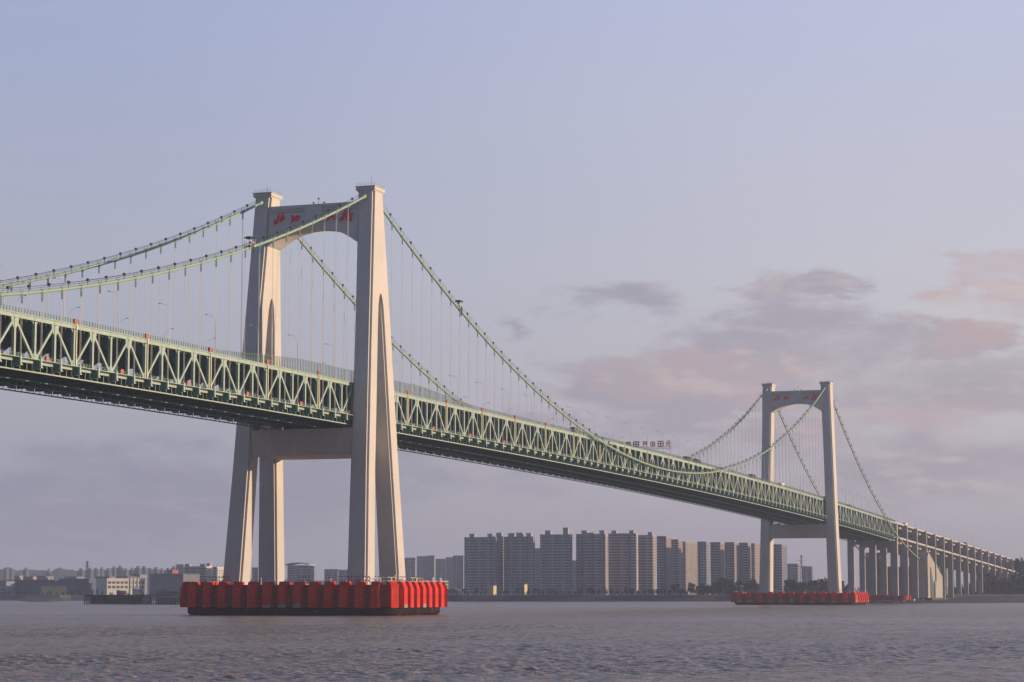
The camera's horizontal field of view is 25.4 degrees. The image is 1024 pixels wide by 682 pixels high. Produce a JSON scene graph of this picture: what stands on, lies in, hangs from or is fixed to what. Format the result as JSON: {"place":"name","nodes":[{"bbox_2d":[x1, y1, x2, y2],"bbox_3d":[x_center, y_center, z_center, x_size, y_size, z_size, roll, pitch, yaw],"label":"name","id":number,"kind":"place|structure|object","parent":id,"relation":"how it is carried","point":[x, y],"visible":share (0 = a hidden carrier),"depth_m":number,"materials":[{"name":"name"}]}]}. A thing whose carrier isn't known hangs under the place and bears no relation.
{"place":"outdoors","nodes":[
{"label":"outdoors","id":0,"kind":"place"},
{"bbox_2d":[0,594,730,597],"bbox_3d":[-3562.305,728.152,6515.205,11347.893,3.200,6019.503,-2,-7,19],"label":"land","id":1,"kind":"structure","parent":0,"point":[82,596],"depth_m":2348.72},
{"bbox_2d":[3,568,8,580],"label":"apartment building","id":2,"kind":"structure","parent":1,"relation":"on","point":[6,574],"depth_m":4480.19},
{"bbox_2d":[0,581,14,594],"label":"building","id":3,"kind":"structure","parent":1,"relation":"on","point":[6,586],"depth_m":2604.70,"materials":[{"name":"grey concrete"}]},
{"bbox_2d":[9,568,14,579],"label":"apartment building","id":4,"kind":"structure","parent":1,"relation":"on","point":[11,573],"depth_m":4566.29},
{"bbox_2d":[7,576,58,594],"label":"warehouse","id":5,"kind":"structure","parent":1,"relation":"on","point":[31,584],"depth_m":2625.89,"materials":[{"name":"grey concrete"}]},
{"bbox_2d":[40,585,66,594],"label":"building","id":6,"kind":"structure","parent":1,"relation":"on","point":[54,589],"depth_m":2525.20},
{"bbox_2d":[64,576,83,578],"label":"building","id":7,"kind":"structure","parent":1,"relation":"on","point":[72,577],"depth_m":2785.50,"materials":[{"name":"grey concrete"}]},
{"bbox_2d":[58,579,95,594],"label":"warehouse","id":8,"kind":"structure","parent":1,"relation":"on","point":[84,586],"depth_m":2584.01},
{"bbox_2d":[77,568,84,578],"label":"apartment building","id":9,"kind":"structure","parent":1,"relation":"on","point":[80,573],"depth_m":4289.41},
{"bbox_2d":[82,561,91,578],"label":"power pylon","id":10,"kind":"object","parent":1,"relation":"on","point":[87,573],"visible":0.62,"depth_m":2636.56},
{"bbox_2d":[104,568,111,575],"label":"apartment building","id":11,"kind":"structure","parent":1,"relation":"on","point":[108,572],"depth_m":4346.26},
{"bbox_2d":[116,566,123,577],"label":"apartment building","id":12,"kind":"structure","parent":1,"relation":"on","point":[120,571],"depth_m":4408.37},
{"bbox_2d":[96,576,144,594],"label":"factory","id":13,"kind":"structure","parent":1,"relation":"on","point":[108,586],"depth_m":2523.95,"materials":[{"name":"beige concrete"}]},
{"bbox_2d":[134,566,141,573],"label":"apartment building","id":14,"kind":"structure","parent":1,"relation":"on","point":[137,569],"depth_m":4280.31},
{"bbox_2d":[132,574,146,594],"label":"building","id":15,"kind":"structure","parent":1,"relation":"on","point":[142,576],"depth_m":2795.52,"materials":[{"name":"grey concrete"}]},
{"bbox_2d":[142,566,147,593],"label":"apartment building","id":16,"kind":"structure","parent":1,"relation":"on","point":[144,570],"depth_m":4409.89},
{"bbox_2d":[148,568,153,593],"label":"apartment building","id":17,"kind":"structure","parent":1,"relation":"on","point":[150,571],"depth_m":4449.03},
{"bbox_2d":[150,570,199,594],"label":"warehouse","id":18,"kind":"structure","parent":1,"relation":"on","point":[172,580],"depth_m":2547.57,"materials":[{"name":"grey concrete"}]},
{"bbox_2d":[176,564,184,573],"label":"apartment building","id":19,"kind":"structure","parent":1,"relation":"on","point":[179,568],"depth_m":3482.63,"materials":[{"name":"grey concrete"}]},
{"bbox_2d":[183,564,205,581],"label":"apartment building","id":20,"kind":"structure","parent":1,"relation":"on","point":[191,569],"depth_m":2735.35,"materials":[{"name":"grey concrete"}]},
{"bbox_2d":[206,563,212,581],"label":"apartment building","id":21,"kind":"structure","parent":1,"relation":"on","point":[208,569],"depth_m":2691.52,"materials":[{"name":"grey concrete"}]},
{"bbox_2d":[212,567,216,581],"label":"apartment building","id":22,"kind":"structure","parent":1,"relation":"on","point":[214,571],"depth_m":2725.89,"materials":[{"name":"grey concrete"}]},
{"bbox_2d":[216,567,223,581],"bbox_3d":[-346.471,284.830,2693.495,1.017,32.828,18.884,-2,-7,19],"label":"apartment building","id":23,"kind":"structure","parent":1,"relation":"on","point":[220,571],"depth_m":2693.66,"materials":[{"name":"beige concrete"}]},
{"bbox_2d":[252,567,258,581],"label":"apartment building","id":24,"kind":"structure","parent":1,"relation":"on","point":[255,571],"depth_m":3083.89,"materials":[{"name":"grey concrete"}]},
{"bbox_2d":[285,562,315,584],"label":"apartment building","id":25,"kind":"structure","parent":1,"relation":"on","point":[292,572],"depth_m":2936.72,"materials":[{"name":"grey concrete"}]},
{"bbox_2d":[299,566,315,583],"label":"apartment building","id":26,"kind":"structure","parent":1,"relation":"on","point":[307,571],"depth_m":2884.59,"materials":[{"name":"grey concrete"}]},
{"bbox_2d":[324,569,339,582],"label":"apartment building","id":27,"kind":"structure","parent":1,"relation":"on","point":[331,573],"depth_m":3282.46,"materials":[{"name":"grey concrete"}]},
{"bbox_2d":[338,570,347,582],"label":"apartment building","id":28,"kind":"structure","parent":1,"relation":"on","point":[343,573],"depth_m":3183.70,"materials":[{"name":"grey concrete"}]},
{"bbox_2d":[404,558,416,580],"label":"apartment building","id":29,"kind":"structure","parent":1,"relation":"on","point":[410,567],"depth_m":3681.56,"materials":[{"name":"grey concrete"}]},
{"bbox_2d":[417,556,426,580],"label":"apartment building","id":30,"kind":"structure","parent":1,"relation":"on","point":[422,566],"depth_m":3781.25,"materials":[{"name":"grey concrete"}]},
{"bbox_2d":[410,577,447,588],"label":"office building","id":31,"kind":"structure","parent":1,"relation":"on","point":[433,580],"depth_m":2318.81,"materials":[{"name":"white"}]},
{"bbox_2d":[427,555,435,580],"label":"apartment building","id":32,"kind":"structure","parent":1,"relation":"on","point":[431,565],"depth_m":3582.84,"materials":[{"name":"grey concrete"}]},
{"bbox_2d":[436,559,445,580],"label":"apartment building","id":33,"kind":"structure","parent":1,"relation":"on","point":[440,568],"depth_m":3880.31,"materials":[{"name":"grey concrete"}]},
{"bbox_2d":[446,557,452,588],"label":"apartment building","id":34,"kind":"structure","parent":1,"relation":"on","point":[449,569],"depth_m":3730.75,"materials":[{"name":"grey concrete"}]},
{"bbox_2d":[447,588,462,594],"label":"arched hall","id":35,"kind":"structure","parent":1,"relation":"on","point":[453,591],"depth_m":2246.28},
{"bbox_2d":[453,555,463,589],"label":"apartment building","id":36,"kind":"structure","parent":1,"relation":"on","point":[458,571],"depth_m":3382.30,"materials":[{"name":"grey concrete"}]},
{"bbox_2d":[464,534,499,594],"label":"apartment building","id":37,"kind":"structure","parent":1,"relation":"on","point":[481,563],"depth_m":2488.29,"materials":[{"name":"grey concrete"}]},
{"bbox_2d":[487,585,496,594],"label":"kiosk","id":38,"kind":"object","parent":1,"relation":"on","point":[491,589],"visible":1,"depth_m":2246.71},
{"bbox_2d":[496,533,504,594],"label":"apartment building","id":39,"kind":"structure","parent":1,"relation":"on","point":[500,535],"depth_m":2517.65,"materials":[{"name":"grey concrete"}]},
{"bbox_2d":[504,533,534,594],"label":"apartment building","id":40,"kind":"structure","parent":1,"relation":"on","point":[519,558],"depth_m":2488.36,"materials":[{"name":"grey concrete"}]},
{"bbox_2d":[518,584,526,594],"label":"kiosk","id":41,"kind":"object","parent":1,"relation":"on","point":[522,586],"visible":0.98,"depth_m":2266.88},
{"bbox_2d":[535,548,539,594],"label":"apartment building","id":42,"kind":"structure","parent":1,"relation":"on","point":[537,568],"depth_m":2885.59,"materials":[{"name":"grey concrete"}]},
{"bbox_2d":[540,528,572,594],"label":"apartment building","id":43,"kind":"structure","parent":1,"relation":"on","point":[555,561],"depth_m":2468.29,"materials":[{"name":"grey concrete"}]},
{"bbox_2d":[572,560,575,593],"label":"apartment building","id":44,"kind":"structure","parent":1,"relation":"on","point":[574,573],"depth_m":3283.22,"materials":[{"name":"grey concrete"}]},
{"bbox_2d":[576,530,607,594],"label":"apartment building","id":45,"kind":"structure","parent":1,"relation":"on","point":[592,560],"depth_m":2468.60,"materials":[{"name":"grey concrete"}]},
{"bbox_2d":[608,530,637,594],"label":"apartment building","id":46,"kind":"structure","parent":1,"relation":"on","point":[622,561],"depth_m":2488.38,"materials":[{"name":"grey concrete"}]},
{"bbox_2d":[638,532,656,594],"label":"apartment building","id":47,"kind":"structure","parent":1,"relation":"on","point":[647,562],"depth_m":2508.76,"materials":[{"name":"grey concrete"}]},
{"bbox_2d":[656,536,671,594],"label":"apartment building","id":48,"kind":"structure","parent":1,"relation":"on","point":[664,562],"depth_m":2628.70,"materials":[{"name":"grey concrete"}]},
{"bbox_2d":[671,539,682,594],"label":"apartment building","id":49,"kind":"structure","parent":1,"relation":"on","point":[676,560],"depth_m":2748.56,"materials":[{"name":"grey concrete"}]},
{"bbox_2d":[683,542,697,594],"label":"apartment building","id":50,"kind":"structure","parent":1,"relation":"on","point":[690,570],"depth_m":2866.07,"materials":[{"name":"beige concrete"}]},
{"bbox_2d":[697,542,710,594],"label":"apartment building","id":51,"kind":"structure","parent":1,"relation":"on","point":[704,566],"depth_m":2588.73,"materials":[{"name":"grey concrete"}]},
{"bbox_2d":[706,585,713,594],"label":"tree","id":52,"kind":"object","parent":1,"relation":"on","point":[710,589],"visible":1,"depth_m":2272.18,"materials":[{"name":"green plant"}]},
{"bbox_2d":[710,542,724,594],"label":"apartment building","id":53,"kind":"structure","parent":1,"relation":"on","point":[717,555],"depth_m":2628.69,"materials":[{"name":"grey concrete"}]},
{"bbox_2d":[713,580,721,594],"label":"tree","id":54,"kind":"object","parent":1,"relation":"on","point":[715,588],"visible":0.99,"depth_m":2283.40,"materials":[{"name":"green plant"}]},
{"bbox_2d":[716,577,727,594],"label":"tree","id":55,"kind":"object","parent":1,"relation":"on","point":[723,581],"visible":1,"depth_m":2273.49,"materials":[{"name":"green plant"}]},
{"bbox_2d":[726,580,733,593],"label":"tree","id":56,"kind":"object","parent":1,"relation":"on","point":[729,586],"visible":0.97,"depth_m":2296.01,"materials":[{"name":"green plant"}]},
{"bbox_2d":[725,542,738,594],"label":"apartment building","id":57,"kind":"structure","parent":1,"relation":"on","point":[731,561],"depth_m":2738.28,"materials":[{"name":"grey concrete"}]},
{"bbox_2d":[732,580,742,591],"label":"tree","id":58,"kind":"object","parent":1,"relation":"on","point":[738,584],"visible":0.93,"depth_m":2300.36,"materials":[{"name":"green plant"}]},
{"bbox_2d":[739,543,750,591],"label":"apartment building","id":59,"kind":"structure","parent":1,"relation":"on","point":[744,562],"depth_m":2648.18,"materials":[{"name":"grey concrete"}]},
{"bbox_2d":[750,578,757,593],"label":"tree","id":60,"kind":"object","parent":1,"relation":"on","point":[753,581],"visible":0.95,"depth_m":2268.79,"materials":[{"name":"green plant"}]},
{"bbox_2d":[751,543,759,593],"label":"apartment building","id":61,"kind":"structure","parent":1,"relation":"on","point":[755,561],"depth_m":2751.84,"materials":[{"name":"grey concrete"}]},
{"bbox_2d":[773,544,786,593],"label":"apartment building","id":62,"kind":"structure","parent":1,"relation":"on","point":[779,564],"depth_m":2626.14,"materials":[{"name":"grey concrete"}]},
{"bbox_2d":[784,580,788,593],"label":"tree","id":63,"kind":"object","parent":1,"relation":"on","point":[786,584],"visible":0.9,"depth_m":2252.42,"materials":[{"name":"green plant"}]},
{"bbox_2d":[787,564,799,582],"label":"apartment building","id":64,"kind":"structure","parent":1,"relation":"on","point":[793,570],"depth_m":3283.72,"materials":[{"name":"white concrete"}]},
{"bbox_2d":[788,578,798,591],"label":"tree","id":65,"kind":"object","parent":1,"relation":"on","point":[791,583],"visible":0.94,"depth_m":2256.01,"materials":[{"name":"green plant"}]},
{"bbox_2d":[799,584,806,593],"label":"tree","id":66,"kind":"object","parent":1,"relation":"on","point":[802,587],"visible":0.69,"depth_m":2239.15,"materials":[{"name":"plant"}]},
{"bbox_2d":[802,566,813,588],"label":"apartment building","id":67,"kind":"structure","parent":1,"relation":"on","point":[807,572],"depth_m":3382.51,"materials":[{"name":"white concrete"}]},
{"bbox_2d":[805,580,815,591],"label":"tree","id":68,"kind":"object","parent":1,"relation":"on","point":[810,583],"visible":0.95,"depth_m":2250.35,"materials":[{"name":"green plant"}]},
{"bbox_2d":[936,542,961,593],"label":"viaduct pier","id":69,"kind":"structure","parent":1,"relation":"on","point":[957,547],"depth_m":2116.36,"materials":[{"name":"concrete"}]},
{"bbox_2d":[936,544,968,593],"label":"viaduct pier","id":70,"kind":"structure","parent":1,"relation":"on","point":[964,562],"depth_m":2161.30,"materials":[{"name":"concrete"}]},
{"bbox_2d":[937,547,975,593],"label":"viaduct pier","id":71,"kind":"structure","parent":1,"relation":"on","point":[972,564],"depth_m":2206.33,"materials":[{"name":"concrete"}]},
{"bbox_2d":[945,549,982,593],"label":"viaduct pier","id":72,"kind":"structure","parent":1,"relation":"on","point":[980,571],"depth_m":2251.70,"materials":[{"name":"concrete"}]},
{"bbox_2d":[953,551,989,593],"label":"viaduct pier","id":73,"kind":"structure","parent":1,"relation":"on","point":[986,560],"depth_m":2296.95,"materials":[{"name":"concrete"}]},
{"bbox_2d":[961,553,995,591],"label":"viaduct pier","id":74,"kind":"structure","parent":1,"relation":"on","point":[992,560],"depth_m":2342.00,"materials":[{"name":"concrete"}]},
{"bbox_2d":[963,555,1001,583],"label":"viaduct pier","id":75,"kind":"structure","parent":1,"relation":"on","point":[999,570],"depth_m":2386.55,"materials":[{"name":"concrete"}]},
{"bbox_2d":[970,557,1007,582],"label":"viaduct pier","id":76,"kind":"structure","parent":1,"relation":"on","point":[1004,572],"depth_m":2431.58,"materials":[{"name":"concrete"}]},
{"bbox_2d":[985,570,997,593],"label":"tree","id":77,"kind":"object","parent":1,"relation":"on","point":[990,579],"visible":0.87,"depth_m":2285.28,"materials":[{"name":"green plant"}]},
{"bbox_2d":[976,559,1012,582],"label":"viaduct pier","id":78,"kind":"structure","parent":1,"relation":"on","point":[1009,562],"depth_m":2476.66,"materials":[{"name":"concrete"}]},
{"bbox_2d":[993,581,1003,593],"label":"tree","id":79,"kind":"object","parent":1,"relation":"on","point":[999,588],"visible":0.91,"depth_m":2239.45,"materials":[{"name":"green plant"}]},
{"bbox_2d":[1014,578,1023,593],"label":"tree","id":80,"kind":"object","parent":1,"relation":"on","point":[1019,587],"visible":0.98,"depth_m":2236.79,"materials":[{"name":"green plant"}]},
{"bbox_2d":[0,567,963,593],"bbox_3d":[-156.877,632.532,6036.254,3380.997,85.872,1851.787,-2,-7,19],"label":"hills","id":81,"kind":"structure","parent":0,"point":[59,573],"depth_m":5804.81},
{"bbox_2d":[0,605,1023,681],"bbox_3d":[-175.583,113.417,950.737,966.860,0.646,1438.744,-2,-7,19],"label":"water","id":82,"kind":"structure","parent":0,"point":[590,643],"depth_m":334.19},
{"bbox_2d":[180,581,446,615],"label":"fender ring","id":83,"kind":"object","parent":82,"relation":"on","point":[363,598],"visible":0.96,"depth_m":779.43,"materials":[{"name":"red paint"}]},
{"bbox_2d":[223,176,405,584],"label":"bridge tower","id":84,"kind":"structure","parent":83,"relation":"on","point":[366,442],"depth_m":806.88,"materials":[{"name":"concrete"}]},
{"bbox_2d":[0,198,868,557],"bbox_3d":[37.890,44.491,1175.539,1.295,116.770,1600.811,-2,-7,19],"label":"cable","id":85,"kind":"object","parent":84,"relation":"attached to","point":[178,238],"visible":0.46,"depth_m":803.65,"materials":[{"name":"teal metal"}]},
{"bbox_2d":[0,192,919,558],"bbox_3d":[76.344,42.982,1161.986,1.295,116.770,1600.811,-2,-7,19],"label":"cable","id":86,"kind":"object","parent":84,"relation":"attached to","point":[206,260],"visible":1,"depth_m":833.73,"materials":[{"name":"teal metal"}]},
{"bbox_2d":[244,236,254,256],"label":"inspection cart","id":87,"kind":"object","parent":86,"relation":"hanging from","point":[250,238],"visible":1,"depth_m":717.13,"materials":[{"name":"white paint"}]},
{"bbox_2d":[0,601,1023,604],"bbox_3d":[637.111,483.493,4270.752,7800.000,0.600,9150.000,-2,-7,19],"label":"water","id":88,"kind":"structure","parent":0,"point":[448,603],"depth_m":1745.33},
{"bbox_2d":[84,595,179,604],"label":"jetty","id":89,"kind":"object","parent":88,"relation":"in","point":[115,599],"visible":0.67,"depth_m":1597.90,"materials":[{"name":"concrete"}]},
{"bbox_2d":[132,588,139,594],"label":"cabin","id":90,"kind":"object","parent":89,"relation":"on","point":[135,591],"visible":1,"depth_m":1599.26,"materials":[{"name":"white paint"}]},
{"bbox_2d":[149,590,179,597],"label":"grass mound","id":91,"kind":"object","parent":89,"relation":"on","point":[171,593],"depth_m":1576.06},
{"bbox_2d":[731,592,869,604],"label":"fender ring","id":92,"kind":"object","parent":88,"relation":"on","point":[802,598],"visible":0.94,"depth_m":1529.68,"materials":[{"name":"red paint"}]},
{"bbox_2d":[0,597,1023,603],"bbox_3d":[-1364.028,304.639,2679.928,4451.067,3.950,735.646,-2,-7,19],"label":"mud bank","id":93,"kind":"structure","parent":0,"point":[984,600],"depth_m":2098.13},
{"bbox_2d":[447,594,723,601],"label":"sea wall","id":94,"kind":"structure","parent":93,"relation":"on","point":[687,598],"depth_m":2156.99,"materials":[{"name":"concrete"}]},
{"bbox_2d":[847,524,904,600],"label":"viaduct pier","id":95,"kind":"structure","parent":93,"relation":"on","point":[851,544],"depth_m":1806.25,"materials":[{"name":"concrete"}]},
{"bbox_2d":[0,304,896,540],"bbox_3d":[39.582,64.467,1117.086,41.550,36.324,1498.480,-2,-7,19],"label":"truss girder","id":96,"kind":"object","parent":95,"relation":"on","point":[742,494],"visible":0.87,"depth_m":791.01,"materials":[{"name":"green metal"}]},
{"bbox_2d":[627,441,671,453],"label":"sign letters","id":97,"kind":"object","parent":96,"relation":"on","point":[652,444],"visible":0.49,"depth_m":1200.27,"materials":[{"name":"metal"}]},
{"bbox_2d":[859,525,914,600],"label":"viaduct pier","id":98,"kind":"structure","parent":93,"relation":"on","point":[883,568],"depth_m":1850.75,"materials":[{"name":"concrete"}]},
{"bbox_2d":[870,595,911,599],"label":"fender ring","id":99,"kind":"object","parent":98,"relation":"attached to","point":[894,597],"visible":0.53,"depth_m":1792.39,"materials":[{"name":"red paint"}]},
{"bbox_2d":[876,528,923,599],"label":"viaduct pier","id":100,"kind":"structure","parent":93,"relation":"on","point":[914,534],"depth_m":1891.73,"materials":[{"name":"concrete"}]},
{"bbox_2d":[865,552,947,599],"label":"anchorage","id":101,"kind":"object","parent":93,"relation":"on","point":[930,578],"visible":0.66,"depth_m":1906.23,"materials":[{"name":"concrete"}]},
{"bbox_2d":[887,531,926,552],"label":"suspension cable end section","id":102,"kind":"structure","parent":101,"relation":"attached to","point":[923,535],"depth_m":1938.99,"materials":[{"name":"concrete"}]},
{"bbox_2d":[890,534,935,562],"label":"viaduct pier","id":103,"kind":"structure","parent":101,"relation":"attached to","point":[932,539],"depth_m":1983.43,"materials":[{"name":"concrete"}]},
{"bbox_2d":[900,537,945,597],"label":"viaduct pier","id":104,"kind":"structure","parent":93,"relation":"on","point":[941,555],"depth_m":2027.25,"materials":[{"name":"concrete"}]},
{"bbox_2d":[909,540,953,597],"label":"viaduct pier","id":105,"kind":"structure","parent":93,"relation":"on","point":[949,544],"depth_m":2071.27,"materials":[{"name":"concrete"}]},
{"bbox_2d":[856,522,1017,573],"bbox_3d":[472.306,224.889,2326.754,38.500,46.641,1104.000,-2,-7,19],"label":"approach viaduct","id":106,"kind":"object","parent":105,"relation":"on","point":[911,542],"visible":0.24,"depth_m":2043.61,"materials":[{"name":"concrete"}]},
{"bbox_2d":[946,594,1023,597],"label":"sea wall","id":107,"kind":"structure","parent":93,"relation":"on","point":[988,595],"depth_m":2090.07,"materials":[{"name":"concrete"}]},
{"bbox_2d":[0,0,1023,586],"label":"sky","id":108,"kind":"structure","parent":0,"point":[661,213],"materials":[{"name":"blue"}]},
{"bbox_2d":[759,380,841,592],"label":"bridge tower","id":109,"kind":"structure","parent":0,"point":[773,402],"depth_m":1556.47,"materials":[{"name":"concrete"}]},
{"bbox_2d":[1012,557,1023,577],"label":"tree","id":110,"kind":"object","parent":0,"point":[1016,563],"visible":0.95,"depth_m":2434.46,"materials":[{"name":"green plant"}]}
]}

